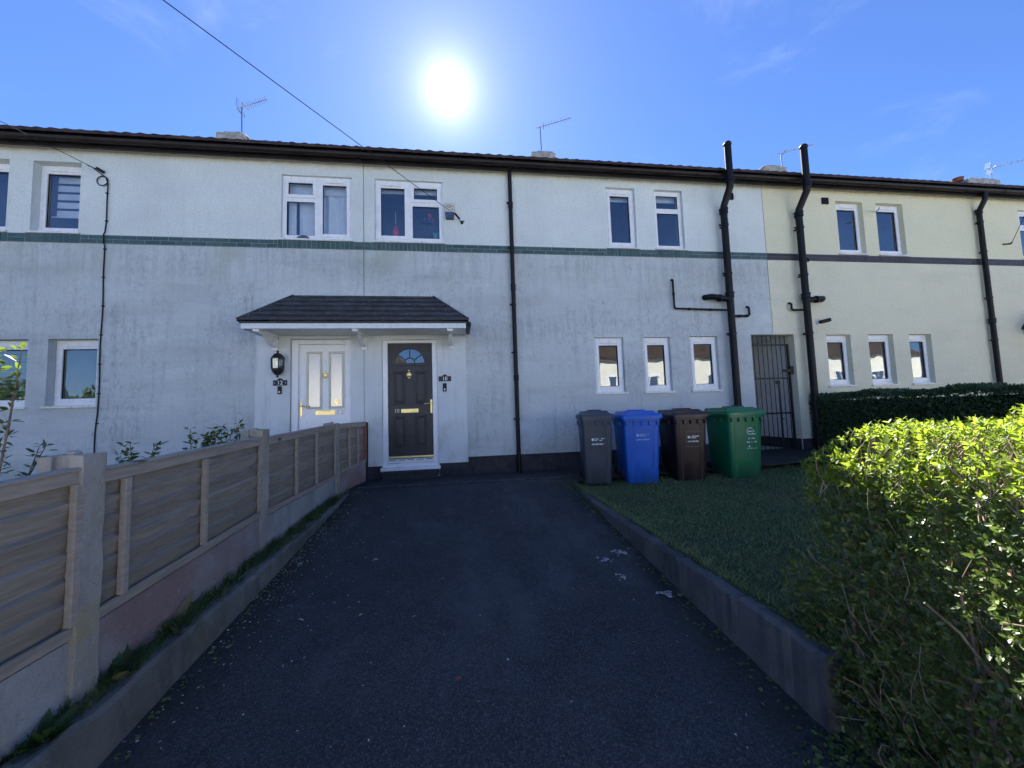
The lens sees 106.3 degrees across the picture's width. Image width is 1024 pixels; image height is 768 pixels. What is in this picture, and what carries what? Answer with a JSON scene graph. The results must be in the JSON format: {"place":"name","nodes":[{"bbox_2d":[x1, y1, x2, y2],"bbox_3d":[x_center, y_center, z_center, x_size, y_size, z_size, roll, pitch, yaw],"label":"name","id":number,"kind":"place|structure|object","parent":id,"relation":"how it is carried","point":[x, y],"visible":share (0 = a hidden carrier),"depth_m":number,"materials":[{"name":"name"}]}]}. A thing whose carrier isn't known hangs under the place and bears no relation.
{"place":"outdoors","nodes":[
{"label":"outdoors","id":0,"kind":"place"},
{"bbox_2d":[0,342,55,476],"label":"garden shrub","id":1,"kind":"object","parent":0,"point":[17,373],"visible":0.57,"depth_m":1.77,"materials":[{"name":"green plant"}]},
{"bbox_2d":[113,441,167,462],"bbox_3d":[-2.544,0.896,2.615,0.314,1.015,0.218,-1,-4,-8],"label":"garden shrub","id":2,"kind":"object","parent":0,"point":[133,457],"visible":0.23,"depth_m":2.64,"materials":[{"name":"green plant"}]},
{"bbox_2d":[182,426,223,449],"bbox_3d":[-2.663,0.908,3.291,0.299,1.097,0.288,-6,-6,44],"label":"garden shrub","id":3,"kind":"object","parent":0,"point":[207,437],"visible":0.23,"depth_m":3.32,"materials":[{"name":"green plant"}]},
{"bbox_2d":[216,420,244,443],"bbox_3d":[-2.732,0.916,3.697,0.292,1.142,0.274,1,-5,-37],"label":"garden shrub","id":4,"kind":"object","parent":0,"point":[236,430],"visible":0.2,"depth_m":3.71,"materials":[{"name":"green plant"}]},
{"bbox_2d":[97,478,881,767],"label":"driveway","id":5,"kind":"structure","parent":0,"point":[633,672],"depth_m":2.16,"materials":[{"name":"grey asphalt"}]},
{"bbox_2d":[123,492,388,751],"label":"fallen petals","id":6,"kind":"object","parent":5,"relation":"on","point":[256,614],"visible":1,"depth_m":2.64,"materials":[{"name":"plant"}]},
{"bbox_2d":[160,486,747,750],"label":"scattered bits","id":7,"kind":"object","parent":5,"relation":"on","point":[371,662],"visible":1,"depth_m":2.17,"materials":[{"name":"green plant"}]},
{"bbox_2d":[113,482,857,766],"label":"dry leaves","id":8,"kind":"object","parent":5,"relation":"on","point":[704,624],"visible":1,"depth_m":2.14,"materials":[{"name":"brown plant"}]},
{"bbox_2d":[567,480,604,516],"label":"kerb weeds","id":9,"kind":"object","parent":5,"relation":"on","point":[569,482],"visible":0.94,"depth_m":5.32,"materials":[{"name":"green plant"}]},
{"bbox_2d":[611,548,628,555],"bbox_3d":[0.995,1.516,3.472,0.194,0.017,0.109,-1,-4,-17],"label":"white patch","id":10,"kind":"object","parent":5,"relation":"on","point":[620,552],"visible":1,"depth_m":3.46,"materials":[{"name":"white paint"}]},
{"bbox_2d":[655,590,682,597],"bbox_3d":[1.141,1.526,2.790,0.188,0.014,0.083,-1,-4,-8],"label":"white patch","id":11,"kind":"object","parent":5,"relation":"on","point":[668,594],"visible":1,"depth_m":2.79,"materials":[{"name":"white paint"}]},
{"bbox_2d":[578,489,844,733],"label":"concrete kerb","id":12,"kind":"structure","parent":5,"relation":"on","point":[788,657],"depth_m":2.11,"materials":[{"name":"grey concrete"}]},
{"bbox_2d":[0,0,1023,185],"label":"sky","id":13,"kind":"structure","parent":0,"point":[903,89],"materials":[{"name":"blue"}]},
{"bbox_2d":[349,445,871,490],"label":"path","id":14,"kind":"structure","parent":0,"point":[780,456],"depth_m":6.21,"materials":[{"name":"concrete"}]},
{"bbox_2d":[0,125,383,480],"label":"terraced house","id":15,"kind":"structure","parent":14,"relation":"on","point":[205,247],"depth_m":6.07,"materials":[{"name":"white paint"}]},
{"bbox_2d":[0,163,79,231],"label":"window","id":16,"kind":"structure","parent":15,"relation":"in","point":[4,168],"depth_m":6.44,"materials":[{"name":"white plastic"}]},
{"bbox_2d":[0,341,96,409],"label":"window","id":17,"kind":"structure","parent":15,"relation":"in","point":[81,365],"depth_m":6.21,"materials":[{"name":"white glass"}]},
{"bbox_2d":[0,121,104,173],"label":"overhead wire","id":18,"kind":"object","parent":15,"relation":"attached to","point":[100,170],"visible":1,"depth_m":5.61,"materials":[{"name":"black plastic"}]},
{"bbox_2d":[24,166,80,233],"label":"window","id":19,"kind":"structure","parent":15,"relation":"in","point":[74,173],"depth_m":6.07,"materials":[{"name":"white plastic"}]},
{"bbox_2d":[40,340,97,408],"bbox_3d":[-6.642,-0.156,5.863,0.730,1.046,0.225,-1,-4,-8],"label":"window","id":20,"kind":"structure","parent":15,"relation":"in","point":[59,400],"depth_m":5.88,"materials":[{"name":"white plastic"}]},
{"bbox_2d":[92,167,108,452],"bbox_3d":[-6.361,-1.011,5.861,0.206,4.726,0.070,0,-5,-28],"label":"wall cable","id":21,"kind":"object","parent":15,"relation":"attached to","point":[102,305],"depth_m":5.90,"materials":[{"name":"black plastic"}]},
{"bbox_2d":[236,96,266,131],"bbox_3d":[-6.877,-6.939,10.145,0.828,1.272,0.209,-2,-4,6],"label":"tv aerial","id":22,"kind":"object","parent":15,"relation":"attached to","point":[240,112],"visible":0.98,"depth_m":10.17,"materials":[{"name":"grey metal"}]},
{"bbox_2d":[271,351,284,377],"bbox_3d":[-3.712,-0.316,6.081,0.210,0.430,0.185,-1,-4,-8],"label":"wall lantern","id":23,"kind":"object","parent":15,"relation":"attached to","point":[278,369],"depth_m":6.05,"materials":[{"name":"black metal"}]},
{"bbox_2d":[277,386,281,393],"bbox_3d":[-3.710,0.100,6.129,0.062,0.127,0.029,-1,-4,-8],"label":"doorbell","id":24,"kind":"object","parent":15,"relation":"attached to","point":[279,389],"visible":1,"depth_m":6.12,"materials":[{"name":"black plastic"}]},
{"bbox_2d":[273,378,286,385],"bbox_3d":[-3.711,-0.033,6.145,0.210,0.118,0.016,-1,-4,-8],"label":"house number plaque","id":25,"kind":"object","parent":15,"relation":"attached to","point":[280,382],"visible":1,"depth_m":6.14,"materials":[{"name":"black metal"}]},
{"bbox_2d":[291,339,350,431],"bbox_3d":[-3.107,0.354,6.290,0.931,2.176,0.118,-1,-4,-8],"label":"door","id":26,"kind":"structure","parent":15,"relation":"in","point":[321,369],"depth_m":6.31,"materials":[{"name":"white plastic"}]},
{"bbox_2d":[277,176,383,241],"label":"window","id":27,"kind":"structure","parent":15,"relation":"in","point":[319,209],"depth_m":6.57,"materials":[{"name":"white plastic"}]},
{"bbox_2d":[382,469,437,480],"bbox_3d":[-1.648,1.575,6.251,0.880,0.321,0.133,-1,-4,-8],"label":"door step","id":28,"kind":"object","parent":14,"relation":"on","point":[408,474],"depth_m":6.20,"materials":[{"name":"concrete"}]},
{"bbox_2d":[358,477,560,487],"bbox_3d":[-0.724,1.493,5.842,3.102,0.010,0.033,-1,-4,-7],"label":"path edge","id":29,"kind":"object","parent":14,"relation":"on","point":[458,482],"visible":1,"depth_m":5.82,"materials":[{"name":"grey concrete"}]},
{"bbox_2d":[360,140,772,482],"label":"terraced house","id":30,"kind":"structure","parent":14,"relation":"on","point":[570,289],"depth_m":6.89,"materials":[{"name":"white paint"}]},
{"bbox_2d":[163,0,463,223],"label":"overhead wire","id":31,"kind":"object","parent":30,"relation":"attached to","point":[457,216],"visible":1,"depth_m":4.38,"materials":[{"name":"black plastic"}]},
{"bbox_2d":[236,294,470,350],"bbox_3d":[-2.346,-1.058,6.081,3.352,0.932,0.730,-1,-4,-8],"label":"porch canopy","id":32,"kind":"object","parent":30,"relation":"attached to","point":[258,322],"visible":1,"depth_m":5.95,"materials":[{"name":"tile"}]},
{"bbox_2d":[392,212,399,235],"bbox_3d":[-2.053,-2.807,6.785,0.130,0.480,0.130,-1,-4,-8],"label":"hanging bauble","id":33,"kind":"object","parent":30,"relation":"hanging from","point":[395,232],"visible":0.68,"depth_m":6.73,"materials":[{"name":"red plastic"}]},
{"bbox_2d":[363,180,445,243],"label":"window","id":34,"kind":"structure","parent":30,"relation":"in","point":[410,204],"depth_m":6.79,"materials":[{"name":"white plastic"}]},
{"bbox_2d":[381,340,440,471],"bbox_3d":[-1.702,0.337,6.440,0.960,2.170,0.145,-1,-4,-8],"label":"door","id":35,"kind":"structure","parent":30,"relation":"in","point":[409,367],"depth_m":6.45,"materials":[{"name":"black plastic"}]},
{"bbox_2d":[422,210,433,224],"bbox_3d":[-1.508,-2.984,6.873,0.221,0.250,0.107,-1,-4,-8],"label":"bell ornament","id":36,"kind":"object","parent":30,"relation":"hanging from","point":[425,222],"visible":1,"depth_m":6.86,"materials":[{"name":"red metal"}]},
{"bbox_2d":[433,232,438,238],"bbox_3d":[-1.357,-2.597,6.865,0.110,0.228,0.107,-6,-6,43],"label":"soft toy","id":37,"kind":"object","parent":30,"relation":"on","point":[435,235],"visible":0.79,"depth_m":6.83,"materials":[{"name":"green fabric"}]},
{"bbox_2d":[438,374,450,380],"bbox_3d":[-1.138,-0.104,6.503,0.210,0.118,0.014,-1,-4,-8],"label":"house number plaque","id":38,"kind":"object","parent":30,"relation":"attached to","point":[444,377],"visible":1,"depth_m":6.50,"materials":[{"name":"black metal"}]},
{"bbox_2d":[443,383,446,390],"bbox_3d":[-1.136,0.056,6.484,0.062,0.140,0.029,-1,-4,-8],"label":"doorbell","id":39,"kind":"object","parent":30,"relation":"attached to","point":[444,386],"visible":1,"depth_m":6.48,"materials":[{"name":"black plastic"}]},
{"bbox_2d":[445,203,454,219],"bbox_3d":[-1.090,-3.028,6.723,0.170,0.290,0.077,-1,-4,-8],"label":"alarm box","id":40,"kind":"object","parent":30,"relation":"attached to","point":[449,215],"visible":0.98,"depth_m":6.69,"materials":[{"name":"white plastic"}]},
{"bbox_2d":[536,115,570,150],"bbox_3d":[1.231,-7.153,11.267,1.022,1.334,0.204,-2,-4,2],"label":"tv aerial","id":41,"kind":"object","parent":30,"relation":"attached to","point":[549,127],"visible":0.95,"depth_m":11.28,"materials":[{"name":"grey metal"}]},
{"bbox_2d":[594,338,628,394],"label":"window","id":42,"kind":"structure","parent":30,"relation":"in","point":[601,390],"depth_m":7.00,"materials":[{"name":"white plastic"}]},
{"bbox_2d":[605,189,639,249],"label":"window","id":43,"kind":"structure","parent":30,"relation":"in","point":[615,199],"depth_m":7.27,"materials":[{"name":"white plastic"}]},
{"bbox_2d":[600,338,675,392],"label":"window","id":44,"kind":"structure","parent":30,"relation":"in","point":[609,372],"depth_m":7.18,"materials":[{"name":"white plastic"}]},
{"bbox_2d":[611,192,687,250],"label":"window","id":45,"kind":"structure","parent":30,"relation":"in","point":[664,202],"depth_m":8.08,"materials":[{"name":"white plastic"}]},
{"bbox_2d":[647,337,723,391],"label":"window","id":46,"kind":"structure","parent":30,"relation":"in","point":[702,349],"depth_m":7.88,"materials":[{"name":"white plastic"}]},
{"bbox_2d":[738,143,1023,464],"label":"terraced house","id":47,"kind":"structure","parent":14,"relation":"on","point":[914,283],"depth_m":7.95,"materials":[{"name":"beige paint"}]},
{"bbox_2d":[751,335,796,451],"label":"barred gate","id":48,"kind":"structure","parent":47,"relation":"attached to","point":[790,370],"depth_m":7.48,"materials":[{"name":"black metal"}]},
{"bbox_2d":[777,142,812,165],"bbox_3d":[9.100,-7.150,12.333,1.101,1.090,0.204,-2,-4,2],"label":"tv aerial","id":49,"kind":"object","parent":47,"relation":"attached to","point":[789,152],"visible":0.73,"depth_m":12.35,"materials":[{"name":"grey metal"}]},
{"bbox_2d":[767,336,857,386],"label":"window","id":50,"kind":"structure","parent":47,"relation":"in","point":[845,382],"depth_m":7.71,"materials":[{"name":"white plastic"}]},
{"bbox_2d":[816,318,831,324],"bbox_3d":[6.127,-1.227,7.531,0.194,0.113,0.159,-1,-4,-8],"label":"security light","id":51,"kind":"object","parent":47,"relation":"attached to","point":[819,322],"visible":1,"depth_m":7.49,"materials":[{"name":"black plastic"}]},
{"bbox_2d":[836,204,869,255],"bbox_3d":[6.948,-3.188,7.936,0.700,1.136,0.195,-1,-4,-8],"label":"window","id":52,"kind":"structure","parent":47,"relation":"in","point":[852,208],"depth_m":7.98,"materials":[{"name":"white plastic"}]},
{"bbox_2d":[827,335,900,385],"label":"window","id":53,"kind":"structure","parent":47,"relation":"in","point":[835,370],"depth_m":7.89,"materials":[{"name":"white plastic"}]},
{"bbox_2d":[836,206,910,256],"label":"window","id":54,"kind":"structure","parent":47,"relation":"in","point":[845,232],"depth_m":8.38,"materials":[{"name":"white plastic"}]},
{"bbox_2d":[869,335,939,384],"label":"window","id":55,"kind":"structure","parent":47,"relation":"in","point":[874,347],"depth_m":8.21,"materials":[{"name":"white plastic"}]},
{"bbox_2d":[1002,217,1023,244],"bbox_3d":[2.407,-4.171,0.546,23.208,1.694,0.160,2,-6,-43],"label":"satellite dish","id":56,"kind":"object","parent":47,"relation":"attached to","point":[1014,236],"visible":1,"depth_m":8.34,"materials":[{"name":"black plastic"}]},
{"bbox_2d":[1018,212,1023,259],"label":"window","id":57,"kind":"structure","parent":47,"relation":"in","point":[1020,214],"depth_m":9.18,"materials":[{"name":"white plastic"}]},
{"bbox_2d":[761,445,785,464],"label":"passage floor","id":58,"kind":"structure","parent":0,"point":[767,447],"depth_m":7.80,"materials":[{"name":"concrete"}]},
{"bbox_2d":[761,464,787,467],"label":"ground","id":59,"kind":"structure","parent":0,"point":[773,465],"depth_m":11.23,"materials":[{"name":"soil"}]},
{"bbox_2d":[0,490,349,767],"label":"concrete kerb","id":60,"kind":"structure","parent":59,"relation":"on","point":[97,734],"depth_m":1.89,"materials":[{"name":"grey concrete"}]},
{"bbox_2d":[223,572,245,583],"bbox_3d":[-2.015,1.428,2.784,0.150,0.128,0.163,1,-5,-31],"label":"weed","id":61,"kind":"object","parent":60,"relation":"on","point":[229,576],"visible":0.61,"depth_m":2.79,"materials":[{"name":"green plant"}]},
{"bbox_2d":[576,458,1023,767],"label":"lawn","id":62,"kind":"structure","parent":0,"point":[852,728],"depth_m":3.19,"materials":[{"name":"plant"}]},
{"bbox_2d":[575,409,613,484],"bbox_3d":[1.252,0.926,5.805,0.496,1.073,0.732,-2,-4,4],"label":"wheelie bin","id":63,"kind":"object","parent":62,"relation":"on","point":[595,434],"visible":0.98,"depth_m":5.52,"materials":[{"name":"plastic"}]},
{"bbox_2d":[612,409,662,483],"bbox_3d":[1.896,0.929,5.857,0.605,1.073,0.732,-2,-4,0],"label":"wheelie bin","id":64,"kind":"object","parent":62,"relation":"on","point":[637,438],"visible":0.88,"depth_m":5.57,"materials":[{"name":"plastic"}]},
{"bbox_2d":[658,408,708,480],"bbox_3d":[2.615,0.909,5.917,0.563,1.073,0.732,-2,-4,-3],"label":"wheelie bin","id":65,"kind":"object","parent":62,"relation":"on","point":[682,432],"visible":0.84,"depth_m":5.63,"materials":[{"name":"plastic"}]},
{"bbox_2d":[704,406,764,478],"bbox_3d":[3.419,0.880,5.938,0.617,1.073,0.732,-1,-4,-6],"label":"wheelie bin","id":66,"kind":"object","parent":62,"relation":"on","point":[734,436],"visible":0.88,"depth_m":5.66,"materials":[{"name":"plastic"}]},
{"bbox_2d":[791,732,883,767],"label":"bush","id":67,"kind":"object","parent":62,"relation":"on","point":[852,747],"visible":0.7,"depth_m":1.60,"materials":[{"name":"green plant"}]},
{"bbox_2d":[775,403,1023,767],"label":"hedge","id":68,"kind":"object","parent":62,"relation":"on","point":[964,743],"visible":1,"depth_m":1.42,"materials":[{"name":"green plant"}]},
{"bbox_2d":[808,382,1023,471],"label":"hedge","id":69,"kind":"object","parent":62,"relation":"on","point":[840,413],"visible":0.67,"depth_m":5.82,"materials":[{"name":"green plant"}]},
{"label":"verge","id":70,"kind":"structure","parent":0,"visible":0},
{"bbox_2d":[0,702,79,764],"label":"weed","id":71,"kind":"object","parent":70,"relation":"on","point":[41,737],"visible":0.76,"depth_m":1.49,"materials":[{"name":"green plant"}]},
{"bbox_2d":[100,644,143,682],"bbox_3d":[-1.888,1.367,1.835,0.219,0.162,0.224,-1,-4,-8],"label":"weed","id":72,"kind":"object","parent":70,"relation":"on","point":[119,674],"visible":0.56,"depth_m":1.86,"materials":[{"name":"green plant"}]},
{"bbox_2d":[156,589,196,633],"bbox_3d":[-1.952,1.358,2.225,0.193,0.216,0.407,-2,-4,-2],"label":"weed","id":73,"kind":"object","parent":70,"relation":"on","point":[184,606],"visible":0.57,"depth_m":2.28,"materials":[{"name":"green plant"}]},
{"bbox_2d":[2,485,352,765],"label":"verge grass","id":74,"kind":"structure","parent":70,"relation":"on","point":[321,509],"depth_m":2.23,"materials":[{"name":"green plant"}]},
{"bbox_2d":[0,422,367,766],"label":"garden fence","id":75,"kind":"object","parent":70,"relation":"on","point":[103,564],"visible":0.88,"depth_m":1.91,"materials":[{"name":"weathered wood"},{"name":"grey concrete"},{"name":"red-tinted concrete"}]},
{"bbox_2d":[190,590,222,611],"bbox_3d":[-1.966,1.410,2.444,0.202,0.142,0.209,-5,-5,36],"label":"weed","id":76,"kind":"object","parent":70,"relation":"on","point":[207,597],"visible":0.37,"depth_m":2.46,"materials":[{"name":"green plant"}]},
{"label":"side path","id":77,"kind":"structure","parent":0,"visible":0},
{"bbox_2d":[950,176,1012,187],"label":"terraced house","id":78,"kind":"structure","parent":77,"relation":"on","point":[977,180],"depth_m":13.20,"materials":[{"name":"brown paint"}]},
{"bbox_2d":[984,158,1023,178],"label":"tv aerial","id":79,"kind":"object","parent":78,"relation":"attached to","point":[990,173],"visible":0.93,"depth_m":13.47,"materials":[{"name":"grey metal"}]}
]}

